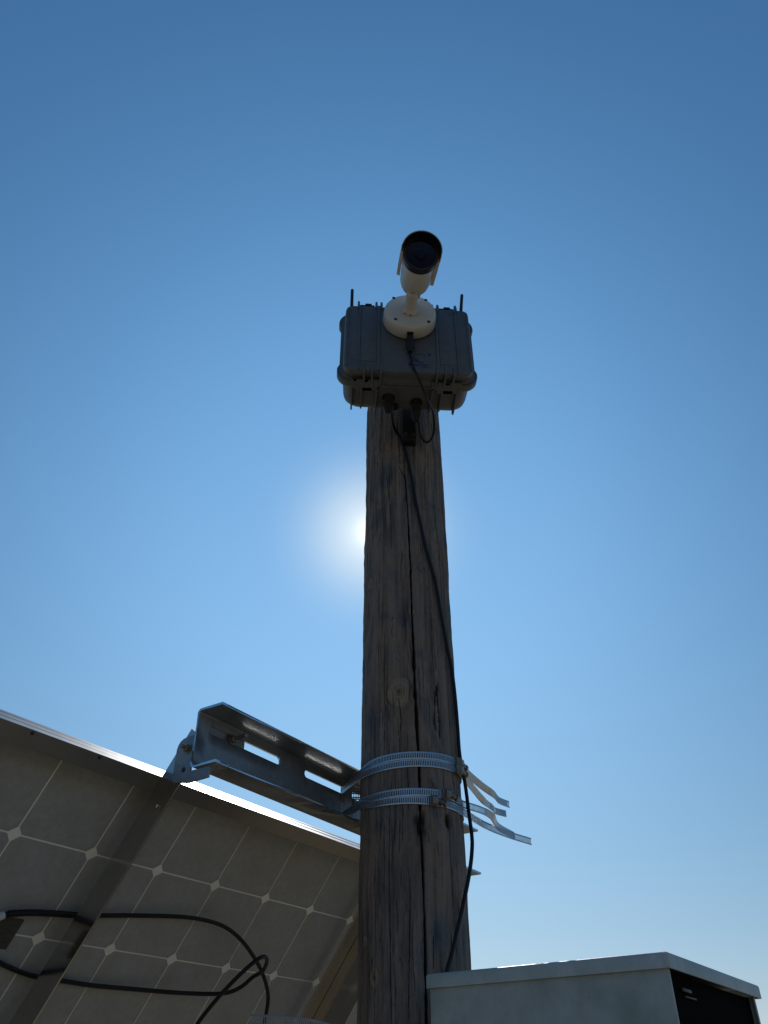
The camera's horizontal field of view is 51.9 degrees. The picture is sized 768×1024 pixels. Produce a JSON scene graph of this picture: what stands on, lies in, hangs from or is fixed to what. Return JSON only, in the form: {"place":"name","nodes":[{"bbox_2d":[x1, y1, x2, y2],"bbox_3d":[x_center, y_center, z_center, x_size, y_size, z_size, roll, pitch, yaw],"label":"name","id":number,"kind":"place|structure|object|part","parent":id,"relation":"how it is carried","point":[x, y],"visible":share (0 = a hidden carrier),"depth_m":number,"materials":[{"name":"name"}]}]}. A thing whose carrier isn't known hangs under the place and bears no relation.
{"place":"outdoors","nodes":[
{"label":"outdoors","id":0,"kind":"place"},
{"bbox_2d":[0,0,767,1023],"label":"sky","id":1,"kind":"structure","parent":0,"point":[195,195],"materials":[{"name":"blue"}]},
{"bbox_3d":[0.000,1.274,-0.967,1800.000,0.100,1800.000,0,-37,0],"label":"ground","id":2,"kind":"structure","parent":0,"visible":0},
{"bbox_2d":[357,407,470,1023],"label":"wooden pole","id":3,"kind":"object","parent":2,"relation":"on","point":[412,871],"visible":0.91,"depth_m":1.33,"materials":[{"name":"brown wood"}]},
{"bbox_2d":[250,1014,329,1023],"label":"hose clamp","id":4,"kind":"object","parent":3,"relation":"attached to","point":[286,1017],"visible":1,"depth_m":1.09,"materials":[{"name":"silver metal"}]},
{"bbox_2d":[190,702,480,875],"bbox_3d":[-0.038,0.521,1.403,0.049,0.089,0.791,-22,-42,26],"label":"channel arm","id":5,"kind":"object","parent":3,"relation":"attached to","point":[285,780],"visible":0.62,"depth_m":1.25},
{"bbox_2d":[9,729,195,1023],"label":"mounting rail","id":6,"kind":"object","parent":5,"relation":"attached to","point":[56,967],"visible":0.88,"depth_m":1.10,"materials":[{"name":"metal"}]},
{"bbox_2d":[0,709,359,1023],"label":"solar panel","id":7,"kind":"object","parent":6,"relation":"attached to","point":[281,891],"visible":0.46,"depth_m":1.24,"materials":[{"name":"grey glass"}]},
{"bbox_2d":[0,954,268,1023],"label":"panel cable","id":8,"kind":"object","parent":7,"relation":"attached to","point":[218,994],"visible":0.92,"depth_m":1.24,"materials":[{"name":"black rubber"}]},
{"bbox_2d":[5,909,269,1023],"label":"panel cable","id":9,"kind":"object","parent":7,"relation":"attached to","point":[38,912],"visible":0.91,"depth_m":1.22,"materials":[{"name":"black rubber"}]},
{"bbox_2d":[172,727,244,782],"bbox_3d":[-0.265,0.369,1.176,0.069,0.096,0.112,-8,-38,10],"label":"tilt bracket","id":10,"kind":"object","parent":5,"relation":"attached to","point":[183,772],"visible":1,"depth_m":1.14,"materials":[{"name":"metal"}]},
{"bbox_2d":[299,913,357,1023],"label":"mounting rail","id":11,"kind":"object","parent":5,"relation":"attached to","point":[333,1000],"visible":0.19,"depth_m":1.51,"materials":[{"name":"metal"}]},
{"bbox_2d":[402,409,415,445],"bbox_3d":[0.054,-0.187,1.722,0.029,0.090,0.031,0,-37,0],"label":"case bracket","id":12,"kind":"object","parent":3,"relation":"attached to","point":[408,431],"visible":0.94,"depth_m":1.71,"materials":[{"name":"black metal"}]},
{"bbox_2d":[337,289,476,422],"bbox_3d":[0.046,-0.348,1.705,0.289,0.319,0.133,2,-37,-3],"label":"equipment case","id":13,"kind":"object","parent":12,"relation":"attached to","point":[374,369],"visible":0.98,"depth_m":1.62,"materials":[{"name":"grey plastic"}]},
{"bbox_2d":[383,230,442,338],"bbox_3d":[0.054,-0.464,1.574,0.112,0.117,0.224,0,-37,0],"label":"security camera","id":14,"kind":"object","parent":13,"relation":"attached to","point":[412,312],"visible":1,"depth_m":1.58,"materials":[{"name":"white paint"}]},
{"bbox_2d":[406,240,435,267],"bbox_3d":[0.070,-0.488,1.497,0.058,0.051,0.028,0,-37,0],"label":"lens window","id":15,"kind":"structure","parent":14,"relation":"in","point":[420,253],"depth_m":1.50,"materials":[{"name":"black glass"}]},
{"bbox_2d":[406,334,435,442],"bbox_3d":[0.080,-0.259,1.653,0.040,0.134,0.199,-6,-38,8],"label":"camera cable","id":16,"kind":"object","parent":13,"relation":"attached to","point":[410,342],"visible":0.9,"depth_m":1.60,"materials":[{"name":"black rubber"}]},
{"bbox_2d":[390,412,473,971],"bbox_3d":[0.075,0.929,0.894,0.194,2.761,0.054,26,-44,-30],"label":"power cable","id":17,"kind":"object","parent":12,"relation":"attached to","point":[457,930],"visible":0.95,"depth_m":1.39,"materials":[{"name":"black rubber"}]},
{"bbox_2d":[341,759,506,816],"bbox_3d":[0.115,0.488,1.393,0.346,0.022,0.209,14,-39,-17],"label":"hose clamp","id":18,"kind":"object","parent":3,"relation":"attached to","point":[460,771],"visible":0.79,"depth_m":1.32,"materials":[{"name":"silver metal"}]},
{"bbox_2d":[341,751,509,807],"bbox_3d":[0.109,0.473,1.390,0.339,0.027,0.204,11,-39,-14],"label":"hose clamp","id":19,"kind":"object","parent":3,"relation":"attached to","point":[480,784],"visible":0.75,"depth_m":1.33,"materials":[{"name":"silver metal"}]},
{"bbox_2d":[342,788,514,838],"bbox_3d":[0.102,0.512,1.345,0.332,0.018,0.202,8,-38,-10],"label":"hose clamp","id":20,"kind":"object","parent":3,"relation":"attached to","point":[448,794],"visible":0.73,"depth_m":1.28,"materials":[{"name":"silver metal"}]},
{"bbox_2d":[343,795,531,844],"bbox_3d":[0.115,0.517,1.337,0.360,0.028,0.206,7,-38,-10],"label":"hose clamp","id":21,"kind":"object","parent":3,"relation":"attached to","point":[436,801],"visible":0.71,"depth_m":1.28,"materials":[{"name":"silver metal"}]},
{"bbox_2d":[426,951,761,1023],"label":"metal cabinet","id":22,"kind":"object","parent":3,"relation":"attached to","point":[664,987],"visible":1,"depth_m":0.91,"materials":[{"name":"metal"}]},
{"bbox_3d":[0.398,0.792,0.798,0.005,0.539,0.333,-23,-43,28],"label":"door","id":23,"kind":"part","parent":22,"relation":"part of","materials":[{"name":"black metal"}]}
]}

